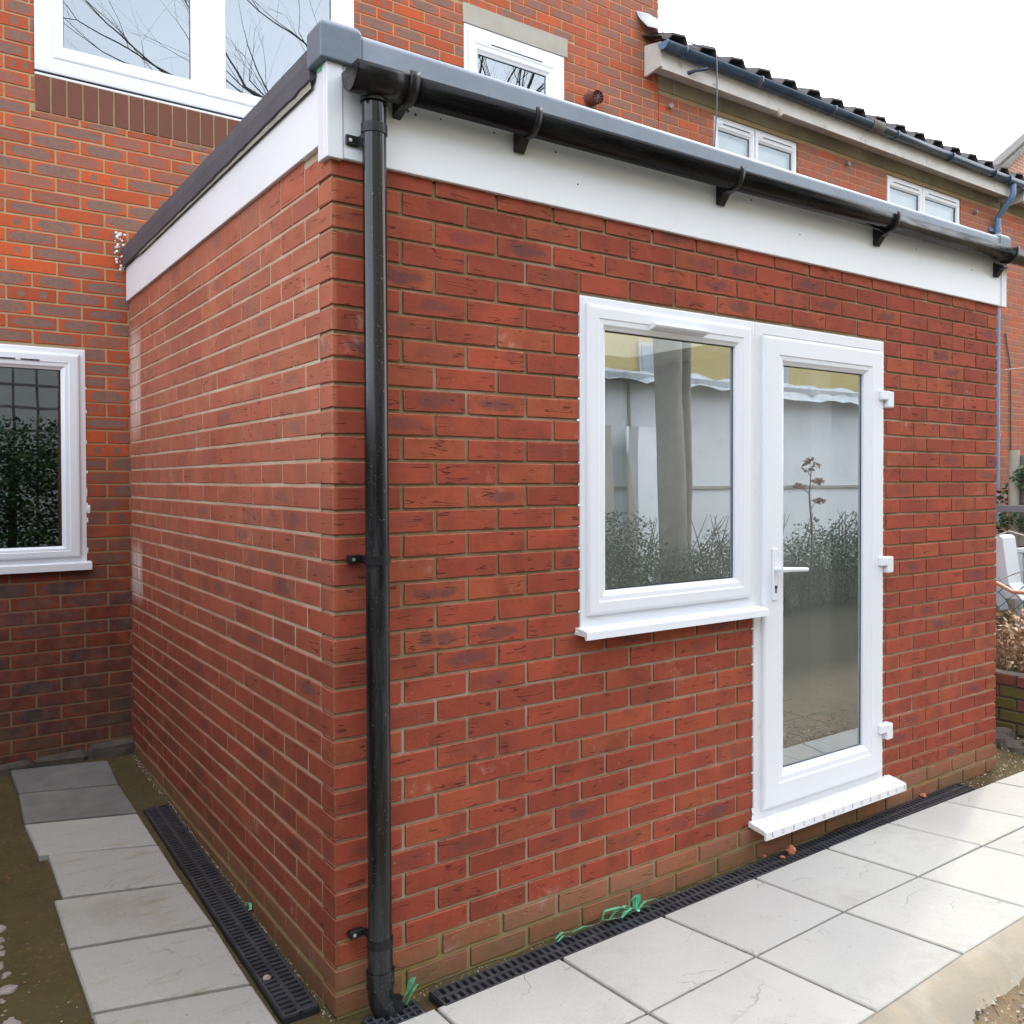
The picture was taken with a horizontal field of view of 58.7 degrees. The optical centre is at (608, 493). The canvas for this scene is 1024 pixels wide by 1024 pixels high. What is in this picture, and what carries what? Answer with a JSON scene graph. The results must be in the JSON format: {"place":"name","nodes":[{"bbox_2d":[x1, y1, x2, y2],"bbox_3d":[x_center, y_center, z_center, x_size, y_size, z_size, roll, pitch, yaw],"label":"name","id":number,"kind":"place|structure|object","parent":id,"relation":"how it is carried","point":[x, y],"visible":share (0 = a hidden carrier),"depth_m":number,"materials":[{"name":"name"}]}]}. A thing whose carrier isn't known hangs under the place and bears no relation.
{"place":"outdoors","nodes":[
{"label":"outdoors","id":0,"kind":"place"},
{"bbox_2d":[10,760,276,1023],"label":"side path","id":1,"kind":"structure","parent":0,"point":[145,943],"depth_m":3.20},
{"bbox_2d":[0,598,1023,1023],"bbox_3d":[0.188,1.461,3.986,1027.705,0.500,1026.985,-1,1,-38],"label":"ground","id":2,"kind":"structure","parent":0,"point":[36,958],"depth_m":3.14,"materials":[{"name":"soil"}]},
{"bbox_2d":[0,925,21,1023],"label":"broken screed","id":3,"kind":"object","parent":2,"relation":"on","point":[7,989],"visible":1,"depth_m":2.78,"materials":[{"name":"grey concrete"}]},
{"bbox_2d":[143,804,319,1023],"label":"side drain channel","id":4,"kind":"object","parent":2,"relation":"on","point":[286,995],"visible":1,"depth_m":3.16,"materials":[{"name":"black plastic"}]},
{"bbox_2d":[263,974,270,980],"bbox_3d":[-1.071,1.518,2.828,0.024,0.016,0.022,0,1,-4],"label":"pebble","id":5,"kind":"object","parent":4,"relation":"on","point":[266,977],"visible":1,"depth_m":2.82,"materials":[{"name":"stone"}]},
{"bbox_2d":[0,0,664,776],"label":"tall house","id":6,"kind":"structure","parent":2,"relation":"on","point":[124,116],"depth_m":4.90,"materials":[{"name":"brick"}]},
{"bbox_2d":[0,344,91,574],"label":"window","id":7,"kind":"structure","parent":6,"relation":"in","point":[44,509],"depth_m":4.74,"materials":[{"name":"white plastic"}]},
{"bbox_2d":[33,0,353,120],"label":"window","id":8,"kind":"structure","parent":6,"relation":"in","point":[220,58],"depth_m":5.18,"materials":[{"name":"white plastic"}]},
{"bbox_2d":[463,23,563,99],"bbox_3d":[-0.691,-2.703,6.535,0.844,1.109,0.127,-1,1,-38],"label":"window","id":9,"kind":"structure","parent":6,"relation":"in","point":[487,53],"depth_m":6.52,"materials":[{"name":"white plastic"}]},
{"bbox_2d":[361,1000,426,1023],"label":"gully grate","id":10,"kind":"object","parent":2,"relation":"on","point":[410,1007],"visible":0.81,"depth_m":2.65,"materials":[{"name":"black plastic"}]},
{"bbox_2d":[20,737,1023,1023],"bbox_3d":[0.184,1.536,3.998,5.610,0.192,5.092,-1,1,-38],"label":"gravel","id":11,"kind":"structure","parent":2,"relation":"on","point":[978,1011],"depth_m":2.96,"materials":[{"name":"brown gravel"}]},
{"bbox_2d":[114,18,1023,1021],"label":"brick extension","id":12,"kind":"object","parent":2,"relation":"on","point":[552,516],"visible":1,"depth_m":3.28,"materials":[{"name":"red brick"}]},
{"bbox_2d":[402,977,417,1004],"bbox_3d":[-0.598,1.495,2.703,0.036,0.076,0.058,0,1,28],"label":"plastic tag","id":13,"kind":"object","parent":12,"relation":"attached to","point":[411,982],"visible":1,"depth_m":2.71,"materials":[{"name":"green plastic"}]},
{"bbox_2d":[574,295,769,640],"bbox_3d":[0.256,-0.097,3.447,0.930,1.208,0.119,-1,1,-38],"label":"window","id":14,"kind":"structure","parent":12,"relation":"in","point":[628,610],"depth_m":3.37,"materials":[{"name":"white plastic"}]},
{"bbox_2d":[748,322,905,840],"bbox_3d":[0.975,0.348,3.994,0.970,2.116,0.148,-1,1,-38],"label":"door","id":15,"kind":"structure","parent":12,"relation":"in","point":[793,796],"depth_m":3.90,"materials":[{"name":"white plastic"}]},
{"bbox_2d":[439,878,916,1023],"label":"patio bedding","id":16,"kind":"object","parent":2,"relation":"on","point":[580,972],"visible":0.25,"depth_m":2.67,"materials":[{"name":"grey concrete"}]},
{"bbox_2d":[429,783,974,1007],"bbox_3d":[0.656,1.559,3.683,3.026,0.090,0.106,-1,1,-39],"label":"front drain channel","id":17,"kind":"object","parent":2,"relation":"on","point":[472,984],"visible":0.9,"depth_m":3.32,"materials":[{"name":"black plastic"}]},
{"bbox_2d":[554,925,591,941],"bbox_3d":[-0.121,1.512,3.117,0.156,0.021,0.037,-1,1,-38],"label":"plastic strip","id":18,"kind":"object","parent":17,"relation":"on","point":[561,937],"visible":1,"depth_m":3.09,"materials":[{"name":"green plastic"}]},
{"bbox_2d":[601,894,658,919],"bbox_3d":[0.085,1.484,3.256,0.260,0.057,0.045,-1,1,-38],"label":"plastic ribbon","id":19,"kind":"object","parent":17,"relation":"on","point":[636,899],"visible":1,"depth_m":3.25,"materials":[{"name":"green plastic"}]},
{"bbox_2d":[786,844,795,854],"bbox_3d":[0.763,1.496,3.785,0.040,0.040,0.041,-1,1,-38],"label":"brick chip","id":20,"kind":"object","parent":17,"relation":"on","point":[790,849],"visible":1,"depth_m":3.77,"materials":[{"name":"orange brick"}]},
{"bbox_2d":[642,32,1023,531],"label":"row house","id":21,"kind":"structure","parent":2,"relation":"on","point":[811,133],"depth_m":8.43,"materials":[{"name":"brick"}]},
{"bbox_2d":[667,102,673,108],"bbox_3d":[0.497,-3.169,7.393,0.046,0.046,0.065,-1,1,-38],"label":"wall bolt","id":22,"kind":"object","parent":21,"relation":"attached to","point":[671,105],"depth_m":7.37,"materials":[{"name":"metal"}]},
{"bbox_2d":[688,42,717,146],"bbox_3d":[0.757,-2.688,7.337,0.243,1.896,0.125,0,1,-3],"label":"hanging cable","id":23,"kind":"object","parent":21,"relation":"hanging from","point":[716,86],"visible":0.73,"depth_m":7.27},
{"bbox_2d":[713,115,795,172],"bbox_3d":[1.307,-2.704,8.090,1.097,1.103,0.075,-1,1,-38],"label":"window","id":24,"kind":"structure","parent":21,"relation":"in","point":[733,137],"depth_m":8.05,"materials":[{"name":"white plastic"}]},
{"bbox_2d":[776,107,782,116],"bbox_3d":[1.477,-3.370,7.938,0.127,0.116,0.048,0,1,-15],"label":"outdoor sensor","id":25,"kind":"object","parent":21,"relation":"attached to","point":[779,113],"visible":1,"depth_m":7.93,"materials":[{"name":"white plastic"}]},
{"bbox_2d":[886,175,958,223],"bbox_3d":[3.369,-2.731,9.697,1.376,1.103,0.075,-1,1,-38],"label":"window","id":26,"kind":"structure","parent":21,"relation":"in","point":[900,192],"depth_m":9.65,"materials":[{"name":"white plastic"}]},
{"bbox_2d":[862,917,1023,1023],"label":"patio haunching","id":27,"kind":"object","parent":2,"relation":"on","point":[959,989],"visible":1,"depth_m":2.87,"materials":[{"name":"beige concrete"}]},
{"bbox_2d":[994,575,1008,610],"bbox_3d":[3.010,0.770,7.146,0.150,0.280,0.250,-1,1,-38],"label":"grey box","id":28,"kind":"object","parent":2,"relation":"on","point":[1000,600],"visible":0.18,"depth_m":7.07,"materials":[{"name":"plastic"}]},
{"bbox_2d":[995,483,1007,533],"bbox_3d":[4.441,0.432,8.907,1.981,1.109,1.409,0,1,9],"label":"dark shrub","id":29,"kind":"object","parent":2,"relation":"on","point":[1004,493],"visible":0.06,"depth_m":8.86,"materials":[{"name":"green plant"}]},
{"bbox_2d":[994,727,1015,744],"bbox_3d":[2.380,1.502,5.488,0.210,0.169,0.233,-1,1,-38],"label":"rubble rock","id":30,"kind":"object","parent":2,"relation":"on","point":[1002,733],"visible":0.37,"depth_m":5.44,"materials":[{"name":"stone"}]},
{"bbox_2d":[994,669,1023,738],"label":"garden wall","id":31,"kind":"structure","parent":2,"relation":"on","point":[1009,702],"depth_m":5.59,"materials":[{"name":"red brick"}]},
{"bbox_2d":[994,604,1023,672],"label":"dead shrub","id":32,"kind":"object","parent":2,"relation":"on","point":[1018,647],"visible":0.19,"depth_m":5.98,"materials":[{"name":"brown plant"}]},
{"bbox_2d":[995,534,1023,599],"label":"white plastic garden chair","id":33,"kind":"object","parent":2,"relation":"on","point":[1007,563],"visible":0.74,"depth_m":7.25,"materials":[{"name":"plastic"}]},
{"bbox_2d":[995,531,1023,536],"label":"loop wire","id":34,"kind":"object","parent":33,"relation":"attached to","point":[1009,531],"visible":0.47,"depth_m":7.13,"materials":[{"name":"grey metal"}]},
{"bbox_2d":[996,585,1023,638],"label":"chain link fence","id":35,"kind":"object","parent":2,"relation":"on","point":[1010,605],"visible":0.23,"depth_m":6.27,"materials":[{"name":"grey metal"}]},
{"bbox_2d":[996,581,1023,594],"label":"orange hose","id":36,"kind":"object","parent":35,"relation":"on","point":[1003,586],"visible":0.44,"depth_m":6.20,"materials":[{"name":"orange rubber"}]},
{"bbox_2d":[997,450,1023,615],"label":"garden fence","id":37,"kind":"object","parent":2,"relation":"on","point":[1015,484],"visible":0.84,"depth_m":8.36,"materials":[{"name":"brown wood"}]},
{"bbox_2d":[995,505,1023,512],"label":"metal rail","id":38,"kind":"object","parent":37,"relation":"attached to","point":[1011,508],"depth_m":8.21,"materials":[{"name":"grey metal"}]},
{"bbox_2d":[997,738,1023,753],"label":"rubble rock","id":39,"kind":"object","parent":2,"relation":"on","point":[1011,745],"visible":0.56,"depth_m":5.31,"materials":[{"name":"stone"}]},
{"bbox_2d":[1015,547,1023,626],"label":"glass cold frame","id":40,"kind":"object","parent":2,"relation":"on","point":[1020,552],"visible":0.28,"depth_m":7.46,"materials":[{"name":"white plastic"}]},
{"bbox_2d":[399,771,1023,1023],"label":"patio","id":41,"kind":"structure","parent":0,"point":[895,930],"depth_m":3.08,"materials":[{"name":"white stone"}]},
{"bbox_2d":[658,0,1023,160],"label":"sky","id":42,"kind":"structure","parent":0,"point":[951,72],"materials":[{"name":"white"}]},
{"bbox_2d":[993,133,1023,175],"bbox_3d":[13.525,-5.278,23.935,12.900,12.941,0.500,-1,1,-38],"label":"gable house","id":43,"kind":"structure","parent":0,"point":[1011,157],"depth_m":20.34,"materials":[{"name":"brick"}]},
{"bbox_2d":[997,570,1023,580],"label":"thin white cord","id":44,"kind":"object","parent":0,"point":[1010,575],"visible":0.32,"depth_m":6.72,"materials":[{"name":"fabric"}]},
{"bbox_2d":[999,176,1023,533],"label":"end house","id":45,"kind":"structure","parent":0,"point":[1012,312],"depth_m":10.79,"materials":[{"name":"brick"}]},
{"bbox_2d":[1005,333,1011,449],"bbox_3d":[4.752,-1.198,10.727,0.159,1.403,0.019,-1,1,-38],"label":"wall cable","id":46,"kind":"object","parent":45,"relation":"attached to","point":[1010,392],"depth_m":10.76,"materials":[{"name":"black plastic"}]}
]}

